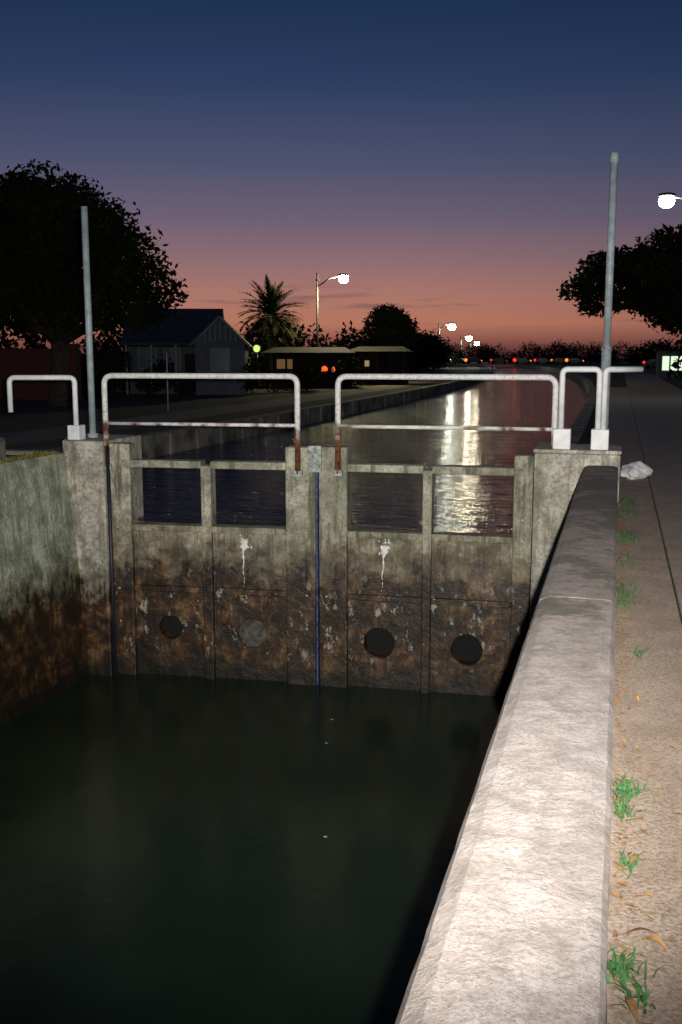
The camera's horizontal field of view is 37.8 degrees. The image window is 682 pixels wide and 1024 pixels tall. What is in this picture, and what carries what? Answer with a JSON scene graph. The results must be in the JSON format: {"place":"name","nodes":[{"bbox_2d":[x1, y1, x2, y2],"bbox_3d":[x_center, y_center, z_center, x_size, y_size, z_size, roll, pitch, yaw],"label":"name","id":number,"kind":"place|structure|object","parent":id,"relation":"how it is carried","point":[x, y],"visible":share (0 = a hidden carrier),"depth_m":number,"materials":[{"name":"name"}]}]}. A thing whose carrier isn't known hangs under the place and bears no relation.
{"place":"outdoors","nodes":[
{"label":"outdoors","id":0,"kind":"place"},
{"bbox_2d":[0,349,50,399],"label":"brick wall","id":1,"kind":"structure","parent":0,"point":[25,361],"depth_m":43.46,"materials":[{"name":"red brick"}]},
{"bbox_2d":[0,450,57,463],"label":"lock wall","id":2,"kind":"structure","parent":0,"point":[22,457],"depth_m":12.98,"materials":[{"name":"brown stone"}]},
{"bbox_2d":[0,452,88,726],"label":"canal wall","id":3,"kind":"structure","parent":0,"point":[43,645],"depth_m":12.89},
{"bbox_2d":[67,344,81,399],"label":"brick pier","id":4,"kind":"structure","parent":0,"point":[74,359],"depth_m":42.75,"materials":[{"name":"red brick"}]},
{"bbox_2d":[0,673,504,1023],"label":"lock water","id":5,"kind":"structure","parent":0,"point":[170,853],"depth_m":9.15,"materials":[{"name":"liquid"}]},
{"bbox_2d":[101,373,321,684],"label":"lock gate","id":6,"kind":"structure","parent":5,"relation":"in","point":[208,598],"depth_m":13.66,"materials":[{"name":"concrete"}]},
{"bbox_2d":[105,446,117,675],"bbox_3d":[-3.169,0.864,13.774,0.055,3.550,0.055,2,9,15],"label":"heel pipe","id":7,"kind":"object","parent":6,"relation":"attached to","point":[108,478],"visible":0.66,"depth_m":13.72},
{"bbox_2d":[319,374,558,696],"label":"lock gate","id":8,"kind":"structure","parent":5,"relation":"in","point":[427,609],"depth_m":13.13,"materials":[{"name":"concrete"}]},
{"bbox_2d":[0,358,681,624],"bbox_3d":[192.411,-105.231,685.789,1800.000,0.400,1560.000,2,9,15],"label":"ground","id":9,"kind":"structure","parent":0,"point":[25,415],"depth_m":38.29,"materials":[{"name":"brown soil"}]},
{"bbox_2d":[0,437,5,457],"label":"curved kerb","id":10,"kind":"structure","parent":9,"relation":"on","point":[2,449],"depth_m":13.44,"materials":[{"name":"concrete"}]},
{"bbox_2d":[6,449,62,454],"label":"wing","id":11,"kind":"structure","parent":9,"relation":"on","point":[16,451],"depth_m":14.90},
{"bbox_2d":[0,159,189,405],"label":"broadleaf tree","id":12,"kind":"object","parent":9,"relation":"on","point":[41,277],"visible":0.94,"depth_m":35.52,"materials":[{"name":"green plant"}]},
{"bbox_2d":[62,434,143,675],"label":"block","id":13,"kind":"structure","parent":9,"relation":"on","point":[86,470],"depth_m":13.76,"materials":[{"name":"concrete"}]},
{"bbox_2d":[7,375,85,439],"bbox_3d":[-4.054,-1.442,13.703,1.021,0.884,0.211,0,9,2],"label":"white handrail","id":14,"kind":"object","parent":13,"relation":"on","point":[76,430],"visible":1,"depth_m":13.62,"materials":[{"name":"metal"}]},
{"bbox_2d":[81,206,97,437],"bbox_3d":[-3.514,-2.607,13.866,0.149,3.180,0.149,2,9,15],"label":"tall pole","id":15,"kind":"object","parent":13,"relation":"on","point":[88,320],"visible":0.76,"depth_m":13.83,"materials":[{"name":"grey metal"}]},
{"bbox_2d":[125,345,128,394],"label":"porch post","id":16,"kind":"object","parent":9,"relation":"on","point":[127,389],"visible":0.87,"depth_m":48.60,"materials":[{"name":"grey wood"}]},
{"bbox_2d":[150,345,152,394],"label":"porch post","id":17,"kind":"object","parent":9,"relation":"on","point":[151,364],"visible":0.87,"depth_m":48.51,"materials":[{"name":"grey wood"}]},
{"bbox_2d":[120,343,194,344],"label":"porch roof","id":18,"kind":"structure","parent":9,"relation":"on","point":[155,343],"depth_m":48.29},
{"bbox_2d":[129,347,195,393],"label":"walls","id":19,"kind":"structure","parent":9,"relation":"on","point":[160,351],"depth_m":49.72,"materials":[{"name":"grey wood"}]},
{"bbox_2d":[137,347,156,369],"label":"window frame","id":20,"kind":"object","parent":19,"relation":"attached to","point":[139,368],"visible":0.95,"depth_m":49.58,"materials":[{"name":"white wood"}]},
{"bbox_2d":[139,348,155,367],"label":"window pane","id":21,"kind":"object","parent":20,"relation":"in","point":[142,357],"visible":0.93,"depth_m":49.58,"materials":[{"name":"grey glass"}]},
{"bbox_2d":[121,310,222,346],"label":"roof","id":22,"kind":"structure","parent":19,"relation":"on","point":[190,326],"depth_m":50.21,"materials":[{"name":"metal"}]},
{"bbox_2d":[164,347,181,369],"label":"window frame","id":23,"kind":"object","parent":19,"relation":"attached to","point":[180,368],"visible":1,"depth_m":49.65,"materials":[{"name":"white wood"}]},
{"bbox_2d":[165,348,179,367],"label":"window pane","id":24,"kind":"object","parent":23,"relation":"in","point":[168,351],"visible":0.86,"depth_m":49.62,"materials":[{"name":"grey glass"}]},
{"bbox_2d":[185,354,195,393],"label":"door","id":25,"kind":"structure","parent":19,"relation":"attached to","point":[189,361],"depth_m":49.73,"materials":[{"name":"wood"}]},
{"bbox_2d":[161,309,223,318],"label":"roof","id":26,"kind":"structure","parent":19,"relation":"on","point":[199,309],"depth_m":51.46,"materials":[{"name":"metal"}]},
{"bbox_2d":[166,352,168,410],"bbox_3d":[-5.940,-4.449,34.057,0.049,2.000,0.049,2,9,15],"label":"marker post","id":27,"kind":"object","parent":9,"relation":"on","point":[167,383],"visible":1,"depth_m":34.05,"materials":[{"name":"grey metal"}]},
{"bbox_2d":[175,345,177,394],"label":"porch post","id":28,"kind":"object","parent":9,"relation":"on","point":[176,362],"visible":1,"depth_m":48.56,"materials":[{"name":"grey wood"}]},
{"bbox_2d":[195,341,248,394],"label":"wing walls","id":29,"kind":"structure","parent":9,"relation":"on","point":[238,354],"depth_m":48.71,"materials":[{"name":"grey wood"}]},
{"bbox_2d":[189,316,224,345],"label":"wing roof","id":30,"kind":"structure","parent":29,"relation":"on","point":[204,329],"depth_m":48.15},
{"bbox_2d":[189,316,218,346],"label":"wing barge","id":31,"kind":"object","parent":30,"relation":"attached to","point":[204,331],"visible":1,"depth_m":48.08},
{"bbox_2d":[197,319,240,340],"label":"wing gable","id":32,"kind":"structure","parent":29,"relation":"on","point":[212,334],"depth_m":48.45,"materials":[{"name":"grey wood"}]},
{"bbox_2d":[210,348,229,371],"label":"window frame","id":33,"kind":"object","parent":29,"relation":"attached to","point":[211,349],"visible":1,"depth_m":48.59,"materials":[{"name":"white wood"}]},
{"bbox_2d":[212,350,228,369],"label":"window pane","id":34,"kind":"object","parent":33,"relation":"in","point":[216,360],"visible":1,"depth_m":48.58,"materials":[{"name":"grey glass"}]},
{"bbox_2d":[219,319,252,347],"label":"wing roof","id":35,"kind":"structure","parent":29,"relation":"on","point":[250,346],"depth_m":50.79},
{"bbox_2d":[219,316,249,346],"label":"wing barge","id":36,"kind":"object","parent":35,"relation":"attached to","point":[233,331],"visible":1,"depth_m":48.15},
{"bbox_2d":[80,338,366,398],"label":"garden shrubs","id":37,"kind":"object","parent":9,"relation":"on","point":[105,361],"visible":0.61,"depth_m":48.98,"materials":[{"name":"green plant"}]},
{"bbox_2d":[0,365,479,445],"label":"bank footpath","id":38,"kind":"structure","parent":9,"relation":"on","point":[23,437],"depth_m":32.21,"materials":[{"name":"grey concrete"}]},
{"bbox_2d":[253,344,260,364],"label":"lit round sign","id":39,"kind":"object","parent":9,"relation":"on","point":[256,348],"visible":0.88,"depth_m":61.30,"materials":[{"name":"metal"}]},
{"bbox_2d":[46,364,492,458],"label":"canal bank wall","id":40,"kind":"structure","parent":9,"relation":"on","point":[156,444],"depth_m":29.72,"materials":[{"name":"concrete"}]},
{"bbox_2d":[141,438,143,458],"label":"joint pier","id":41,"kind":"structure","parent":40,"relation":"attached to","point":[142,442],"depth_m":22.55,"materials":[{"name":"concrete"}]},
{"bbox_2d":[169,433,173,453],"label":"joint pier","id":42,"kind":"structure","parent":40,"relation":"attached to","point":[171,440],"depth_m":24.02,"materials":[{"name":"concrete"}]},
{"bbox_2d":[196,428,200,447],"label":"joint pier","id":43,"kind":"structure","parent":40,"relation":"attached to","point":[198,441],"depth_m":25.55,"materials":[{"name":"concrete"}]},
{"bbox_2d":[220,426,223,442],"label":"joint pier","id":44,"kind":"structure","parent":40,"relation":"attached to","point":[221,434],"depth_m":27.07,"materials":[{"name":"concrete"}]},
{"bbox_2d":[241,421,244,438],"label":"joint pier","id":45,"kind":"structure","parent":40,"relation":"attached to","point":[243,432],"depth_m":28.59,"materials":[{"name":"concrete"}]},
{"bbox_2d":[260,418,263,433],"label":"joint pier","id":46,"kind":"structure","parent":40,"relation":"attached to","point":[262,428],"depth_m":30.12,"materials":[{"name":"concrete"}]},
{"bbox_2d":[278,415,280,430],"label":"joint pier","id":47,"kind":"structure","parent":40,"relation":"attached to","point":[279,421],"depth_m":31.65,"materials":[{"name":"concrete"}]},
{"bbox_2d":[307,410,309,423],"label":"joint pier","id":48,"kind":"structure","parent":40,"relation":"attached to","point":[308,416],"depth_m":34.70,"materials":[{"name":"concrete"}]},
{"bbox_2d":[320,407,322,420],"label":"joint pier","id":49,"kind":"structure","parent":40,"relation":"attached to","point":[321,413],"depth_m":36.22,"materials":[{"name":"concrete"}]},
{"bbox_2d":[342,403,344,415],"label":"joint pier","id":50,"kind":"structure","parent":40,"relation":"attached to","point":[343,409],"depth_m":39.28,"materials":[{"name":"concrete"}]},
{"bbox_2d":[235,274,309,384],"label":"date palm","id":51,"kind":"object","parent":9,"relation":"on","point":[271,327],"visible":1,"depth_m":66.10,"materials":[{"name":"green plant"}]},
{"bbox_2d":[261,347,354,387],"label":"pavilion","id":52,"kind":"structure","parent":9,"relation":"on","point":[284,359],"depth_m":63.22,"materials":[{"name":"brown wood"}]},
{"bbox_2d":[277,359,292,368],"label":"lit window","id":53,"kind":"structure","parent":52,"relation":"in","point":[280,362],"depth_m":63.44,"materials":[{"name":"glass"}]},
{"bbox_2d":[315,273,348,346],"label":"street lamp","id":54,"kind":"object","parent":9,"relation":"on","point":[343,277],"visible":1,"depth_m":65.39,"materials":[{"name":"metal"}]},
{"bbox_2d":[0,320,681,377],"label":"distant trees","id":55,"kind":"object","parent":9,"relation":"on","point":[432,351],"visible":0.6,"depth_m":133.19,"materials":[{"name":"green plant"}]},
{"bbox_2d":[350,346,412,384],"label":"pavilion","id":56,"kind":"structure","parent":9,"relation":"on","point":[385,360],"depth_m":67.44,"materials":[{"name":"brown wood"}]},
{"bbox_2d":[361,303,423,346],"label":"broadleaf tree","id":57,"kind":"object","parent":9,"relation":"on","point":[391,325],"visible":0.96,"depth_m":87.56,"materials":[{"name":"green plant"}]},
{"bbox_2d":[438,323,455,339],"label":"street lamp","id":58,"kind":"object","parent":9,"relation":"on","point":[451,326],"visible":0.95,"depth_m":167.62,"materials":[{"name":"metal"}]},
{"bbox_2d":[450,358,465,363],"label":"parked car","id":59,"kind":"object","parent":9,"relation":"on","point":[460,360],"visible":0.62,"depth_m":249.52,"materials":[{"name":"paint"}]},
{"bbox_2d":[460,335,471,351],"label":"street lamp","id":60,"kind":"object","parent":9,"relation":"on","point":[468,337],"visible":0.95,"depth_m":263.91,"materials":[{"name":"metal"}]},
{"bbox_2d":[464,358,482,363],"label":"parked car","id":61,"kind":"object","parent":9,"relation":"on","point":[469,360],"visible":1,"depth_m":246.72,"materials":[{"name":"paint"}]},
{"bbox_2d":[490,358,507,363],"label":"parked car","id":62,"kind":"object","parent":9,"relation":"on","point":[494,360],"visible":1,"depth_m":247.00,"materials":[{"name":"paint"}]},
{"bbox_2d":[395,465,617,1023],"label":"wall","id":63,"kind":"structure","parent":9,"relation":"on","point":[517,931],"depth_m":2.75,"materials":[{"name":"concrete"}]},
{"bbox_2d":[513,358,531,363],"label":"parked car","id":64,"kind":"object","parent":9,"relation":"on","point":[518,360],"visible":1,"depth_m":243.53,"materials":[{"name":"paint"}]},
{"bbox_2d":[534,358,551,363],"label":"parked car","id":65,"kind":"object","parent":9,"relation":"on","point":[538,360],"visible":1,"depth_m":243.16,"materials":[{"name":"paint"}]},
{"bbox_2d":[514,364,595,443],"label":"canal bank wall","id":66,"kind":"structure","parent":9,"relation":"on","point":[579,425],"depth_m":38.10,"materials":[{"name":"concrete"}]},
{"bbox_2d":[551,358,566,363],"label":"parked car","id":67,"kind":"object","parent":9,"relation":"on","point":[555,360],"visible":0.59,"depth_m":244.05,"materials":[{"name":"paint"}]},
{"bbox_2d":[565,358,583,363],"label":"parked car","id":68,"kind":"object","parent":9,"relation":"on","point":[572,360],"visible":0.97,"depth_m":239.25,"materials":[{"name":"paint"}]},
{"bbox_2d":[529,453,620,626],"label":"block","id":69,"kind":"structure","parent":9,"relation":"on","point":[556,477],"depth_m":12.27,"materials":[{"name":"concrete"}]},
{"bbox_2d":[533,443,621,454],"bbox_3d":[2.983,-0.793,12.511,1.047,0.047,0.885,2,9,15],"label":"cap","id":70,"kind":"object","parent":69,"relation":"on","point":[576,448],"visible":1,"depth_m":12.18,"materials":[{"name":"concrete"}]},
{"bbox_2d":[553,366,608,449],"bbox_3d":[2.940,-1.268,12.142,0.660,1.004,0.240,2,9,15],"label":"white handrail","id":71,"kind":"object","parent":70,"relation":"on","point":[562,438],"visible":1,"depth_m":12.10,"materials":[{"name":"metal"}]},
{"bbox_2d":[600,366,643,429],"bbox_3d":[3.396,-1.371,12.059,0.504,0.775,0.072,-2,9,-10],"label":"white handrail","id":72,"kind":"object","parent":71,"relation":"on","point":[604,396],"visible":1,"depth_m":11.99,"materials":[{"name":"metal"}]},
{"bbox_2d":[601,152,618,428],"bbox_3d":[3.316,-2.577,12.342,0.135,3.590,0.135,2,9,15],"label":"tall pole","id":73,"kind":"object","parent":70,"relation":"on","point":[606,349],"visible":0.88,"depth_m":12.24,"materials":[{"name":"metal"}]},
{"bbox_2d":[556,223,681,337],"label":"broadleaf tree","id":74,"kind":"object","parent":9,"relation":"on","point":[648,277],"visible":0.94,"depth_m":57.06,"materials":[{"name":"green plant"}]},
{"bbox_2d":[606,387,681,1023],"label":"sandy verge","id":75,"kind":"structure","parent":9,"relation":"on","point":[658,876],"depth_m":4.42,"materials":[{"name":"beige sand"}]},
{"bbox_2d":[615,595,636,608],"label":"grass tuft","id":76,"kind":"object","parent":75,"relation":"on","point":[620,602],"visible":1,"depth_m":7.03,"materials":[{"name":"green plant"}]},
{"bbox_2d":[611,796,641,823],"bbox_3d":[1.089,1.142,3.802,0.158,0.049,0.238,-5,10,-28],"label":"grass tuft","id":77,"kind":"object","parent":75,"relation":"on","point":[622,814],"visible":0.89,"depth_m":3.82,"materials":[{"name":"green plant"}]},
{"bbox_2d":[617,492,638,509],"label":"grass tuft","id":78,"kind":"object","parent":75,"relation":"on","point":[626,499],"visible":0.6,"depth_m":11.78,"materials":[{"name":"green plant"}]},
{"bbox_2d":[616,553,641,569],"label":"grass tuft","id":79,"kind":"object","parent":75,"relation":"on","point":[625,559],"visible":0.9,"depth_m":8.45,"materials":[{"name":"green plant"}]},
{"bbox_2d":[617,503,640,522],"bbox_3d":[3.080,0.005,10.932,0.596,0.099,0.803,-2,9,-14],"label":"grass tuft","id":80,"kind":"object","parent":75,"relation":"on","point":[619,515],"visible":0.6,"depth_m":10.97,"materials":[{"name":"green plant"}]},
{"bbox_2d":[617,846,643,878],"bbox_3d":[0.995,1.208,3.411,0.138,0.037,0.189,2,9,15],"label":"grass tuft","id":81,"kind":"object","parent":75,"relation":"on","point":[631,866],"visible":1,"depth_m":3.44,"materials":[{"name":"green plant"}]},
{"bbox_2d":[611,767,653,809],"bbox_3d":[1.144,1.100,4.025,0.260,0.062,0.267,-4,10,-22],"label":"grass tuft","id":82,"kind":"object","parent":75,"relation":"on","point":[629,789],"visible":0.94,"depth_m":4.00,"materials":[{"name":"green plant"}]},
{"bbox_2d":[607,969,659,1015],"bbox_3d":[0.797,1.311,2.715,0.144,0.050,0.179,2,9,15],"label":"grass tuft","id":83,"kind":"object","parent":75,"relation":"on","point":[644,997],"visible":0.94,"depth_m":2.72,"materials":[{"name":"green plant"}]},
{"bbox_2d":[615,579,653,604],"bbox_3d":[2.068,0.569,7.353,0.487,0.087,0.768,2,9,15],"label":"grass tuft","id":84,"kind":"object","parent":75,"relation":"on","point":[623,588],"visible":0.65,"depth_m":7.33,"materials":[{"name":"green plant"}]},
{"bbox_2d":[617,526,653,544],"bbox_3d":[2.703,0.213,9.594,0.671,0.100,0.552,-8,12,-43],"label":"grass tuft","id":85,"kind":"object","parent":75,"relation":"on","point":[625,538],"visible":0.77,"depth_m":9.51,"materials":[{"name":"green plant"}]},
{"bbox_2d":[620,461,652,479],"bbox_3d":[4.273,-0.585,14.458,0.444,0.301,0.329,-10,19,-6],"label":"pale rock","id":86,"kind":"object","parent":75,"relation":"on","point":[636,470],"visible":0.96,"depth_m":14.35,"materials":[{"name":"stone"}]},
{"bbox_2d":[607,942,668,990],"bbox_3d":[0.792,1.290,2.826,0.224,0.056,0.180,-6,11,-35],"label":"grass tuft","id":87,"kind":"object","parent":75,"relation":"on","point":[618,964],"visible":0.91,"depth_m":2.83,"materials":[{"name":"green plant"}]},
{"bbox_2d":[629,645,647,658],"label":"grass tuft","id":88,"kind":"object","parent":75,"relation":"on","point":[637,652],"visible":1,"depth_m":5.88,"materials":[{"name":"green plant"}]},
{"bbox_2d":[610,495,680,1023],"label":"fallen leaves","id":89,"kind":"object","parent":75,"relation":"on","point":[631,1002],"visible":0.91,"depth_m":3.58,"materials":[{"name":"brown plant"}]},
{"bbox_2d":[642,359,656,368],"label":"parked car","id":90,"kind":"object","parent":9,"relation":"on","point":[648,364],"visible":0.49,"depth_m":141.12,"materials":[{"name":"paint"}]},
{"bbox_2d":[624,373,681,615],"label":"footpath","id":91,"kind":"structure","parent":9,"relation":"on","point":[656,402],"depth_m":19.20,"materials":[{"name":"concrete"}]},
{"bbox_2d":[654,349,681,375],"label":"lit kiosk","id":92,"kind":"object","parent":9,"relation":"on","point":[665,361],"visible":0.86,"depth_m":92.92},
{"bbox_2d":[662,356,668,369],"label":"lit window","id":93,"kind":"structure","parent":92,"relation":"in","point":[665,362],"depth_m":92.94,"materials":[{"name":"white glass"}]},
{"bbox_2d":[671,356,677,369],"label":"lit window","id":94,"kind":"structure","parent":92,"relation":"in","point":[672,357],"depth_m":92.73,"materials":[{"name":"white glass"}]},
{"bbox_2d":[657,192,681,207],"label":"street lamp","id":95,"kind":"object","parent":9,"relation":"on","point":[666,200],"visible":1,"depth_m":39.04,"materials":[{"name":"metal"}]},
{"bbox_2d":[0,0,681,522],"label":"sky","id":96,"kind":"structure","parent":0,"point":[450,159],"materials":[{"name":"blue"}]},
{"bbox_2d":[138,366,587,534],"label":"canal water","id":97,"kind":"structure","parent":0,"point":[462,503],"depth_m":22.76,"materials":[{"name":"black liquid"}]}
]}

